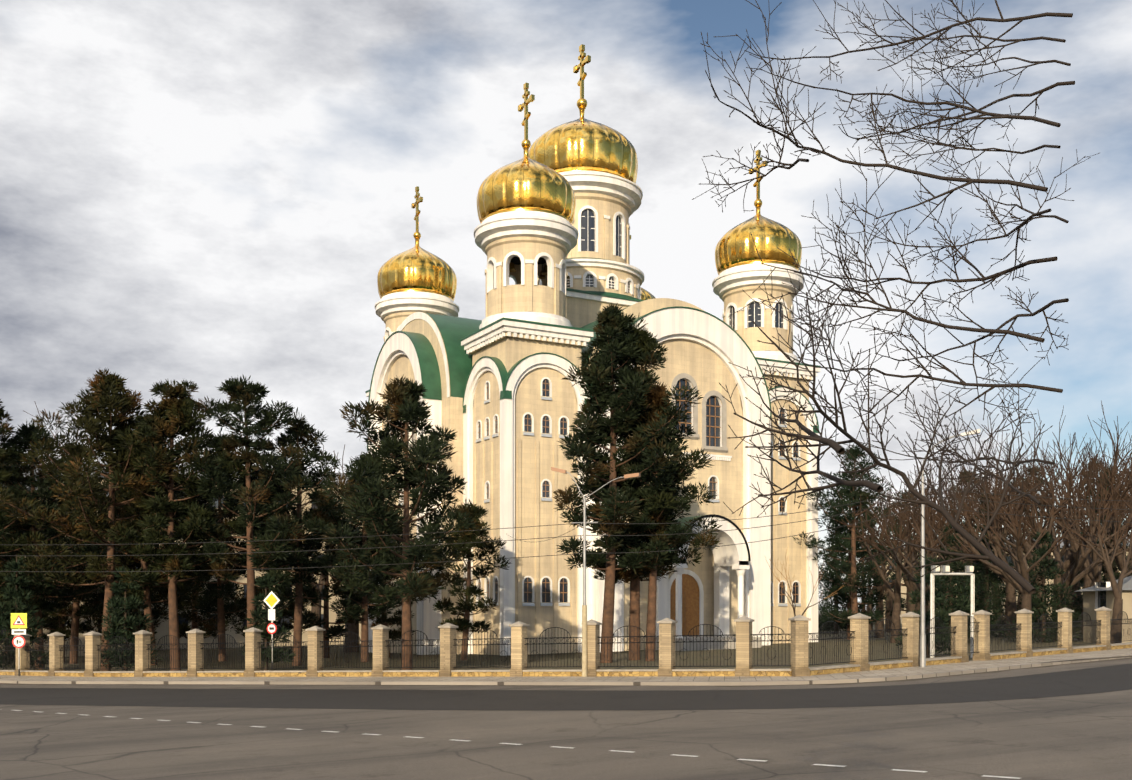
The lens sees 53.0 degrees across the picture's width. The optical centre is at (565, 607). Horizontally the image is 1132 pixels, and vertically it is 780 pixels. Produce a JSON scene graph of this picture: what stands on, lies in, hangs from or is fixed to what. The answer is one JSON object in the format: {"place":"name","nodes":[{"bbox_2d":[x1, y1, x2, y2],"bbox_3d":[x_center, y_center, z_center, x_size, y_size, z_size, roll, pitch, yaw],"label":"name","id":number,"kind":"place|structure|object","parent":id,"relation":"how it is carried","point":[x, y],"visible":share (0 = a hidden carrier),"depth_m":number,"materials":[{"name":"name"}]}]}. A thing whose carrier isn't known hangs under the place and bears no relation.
{"place":"outdoors","nodes":[
{"label":"outdoors","id":0,"kind":"place"},
{"bbox_2d":[0,620,1095,670],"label":"yard ground","id":1,"kind":"structure","parent":0,"point":[878,648],"depth_m":60.42,"materials":[{"name":"soil"}]},
{"bbox_2d":[0,475,123,656],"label":"block","id":2,"kind":"structure","parent":1,"relation":"on","point":[81,636],"depth_m":91.31,"materials":[{"name":"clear glass"}]},
{"bbox_2d":[23,465,361,649],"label":"block","id":3,"kind":"structure","parent":1,"relation":"on","point":[162,630],"depth_m":112.03,"materials":[{"name":"grey concrete"}]},
{"bbox_2d":[263,591,279,669],"bbox_3d":[-13.265,1.219,51.289,0.848,3.974,0.086,0,0,15],"label":"priority sign","id":4,"kind":"object","parent":1,"relation":"on","point":[271,600],"visible":0.81,"depth_m":51.26,"materials":[{"name":"yellow metal"}]},
{"bbox_2d":[24,401,1131,652],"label":"bare trees","id":5,"kind":"object","parent":1,"relation":"on","point":[1078,551],"visible":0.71,"depth_m":78.46,"materials":[{"name":"brown plant"}]},
{"bbox_2d":[365,171,820,655],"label":"cathedral","id":6,"kind":"structure","parent":1,"relation":"on","point":[503,399],"depth_m":73.21,"materials":[{"name":"beige stone"}]},
{"bbox_2d":[377,186,456,300],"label":"dome","id":7,"kind":"structure","parent":6,"relation":"on","point":[416,268],"depth_m":86.78,"materials":[{"name":"gold metal"}]},
{"bbox_2d":[477,83,575,223],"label":"dome","id":8,"kind":"structure","parent":6,"relation":"on","point":[525,183],"depth_m":69.17,"materials":[{"name":"gold metal"}]},
{"bbox_2d":[529,44,637,183],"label":"golden dome","id":9,"kind":"structure","parent":6,"relation":"on","point":[581,143],"depth_m":81.86,"materials":[{"name":"gold metal"}]},
{"bbox_2d":[630,235,654,299],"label":"dome","id":10,"kind":"structure","parent":6,"relation":"on","point":[646,295],"depth_m":96.10,"materials":[{"name":"gold metal"}]},
{"bbox_2d":[715,150,801,274],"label":"dome","id":11,"kind":"structure","parent":6,"relation":"on","point":[735,245],"depth_m":79.67,"materials":[{"name":"gold metal"}]},
{"bbox_2d":[930,565,974,657],"bbox_3d":[16.691,0.231,48.903,2.895,4.151,0.315,0,0,-33],"label":"gate frame","id":12,"kind":"object","parent":1,"relation":"on","point":[945,570],"visible":0.81,"depth_m":48.52,"materials":[{"name":"white paint"}]},
{"bbox_2d":[883,537,1129,623],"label":"block","id":13,"kind":"structure","parent":1,"relation":"on","point":[903,590],"depth_m":166.73,"materials":[{"name":"beige stone"}]},
{"bbox_2d":[1077,576,1131,642],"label":"building","id":14,"kind":"structure","parent":1,"relation":"on","point":[1098,595],"depth_m":64.89,"materials":[{"name":"grey glass"}]},
{"bbox_2d":[0,612,1131,779],"bbox_3d":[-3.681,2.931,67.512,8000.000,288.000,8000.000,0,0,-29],"label":"road","id":15,"kind":"structure","parent":0,"point":[1081,737],"depth_m":20.94,"materials":[{"name":"grey asphalt"}]},
{"bbox_2d":[14,710,1019,778],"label":"road markings","id":16,"kind":"object","parent":15,"relation":"on","point":[572,747],"visible":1,"depth_m":19.07,"materials":[{"name":"paint"}]},
{"bbox_2d":[0,663,1131,710],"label":"road patch","id":17,"kind":"object","parent":15,"relation":"on","point":[1089,680],"visible":0.98,"depth_m":32.59,"materials":[{"name":"grey asphalt"}]},
{"bbox_2d":[0,648,1131,686],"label":"pavement","id":18,"kind":"structure","parent":0,"point":[932,671],"depth_m":40.90,"materials":[{"name":"beige concrete"}]},
{"bbox_2d":[11,613,26,675],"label":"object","id":19,"kind":"object","parent":18,"relation":"on","point":[18,620],"visible":0.9,"depth_m":53.81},
{"bbox_2d":[14,606,1111,676],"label":"fence pillars","id":20,"kind":"structure","parent":18,"relation":"on","point":[799,640],"depth_m":44.74,"materials":[{"name":"beige stone"}]},
{"bbox_2d":[0,642,1131,676],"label":"fence plinth","id":21,"kind":"structure","parent":18,"relation":"on","point":[832,669],"depth_m":43.98,"materials":[{"name":"beige stone"}]},
{"bbox_2d":[0,611,1131,668],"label":"fence ironwork","id":22,"kind":"object","parent":21,"relation":"on","point":[1115,629],"visible":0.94,"depth_m":44.79,"materials":[{"name":"black metal"}]},
{"bbox_2d":[551,467,639,676],"bbox_3d":[1.055,-1.159,40.812,3.280,7.926,0.240,0,0,19],"label":"double street lamp","id":23,"kind":"object","parent":18,"relation":"on","point":[584,623],"visible":1,"depth_m":40.89,"materials":[{"name":"metal"}]},
{"bbox_2d":[0,488,1131,571],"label":"overhead wires","id":24,"kind":"object","parent":23,"relation":"attached to","point":[577,535],"visible":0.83,"depth_m":42.42,"materials":[{"name":"black metal"}]},
{"bbox_2d":[920,429,979,666],"bbox_3d":[14.023,-2.003,41.536,2.091,8.968,0.240,0,0,19],"label":"street lamp","id":25,"kind":"object","parent":18,"relation":"on","point":[922,645],"visible":0.71,"depth_m":41.77,"materials":[{"name":"metal"}]},
{"bbox_2d":[0,0,1131,610],"label":"sky","id":26,"kind":"structure","parent":0,"point":[206,193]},
{"bbox_2d":[692,0,1098,593],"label":"foreground branches","id":27,"kind":"object","parent":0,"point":[1021,581],"visible":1,"depth_m":5.26,"materials":[{"name":"black plant"}]}
]}

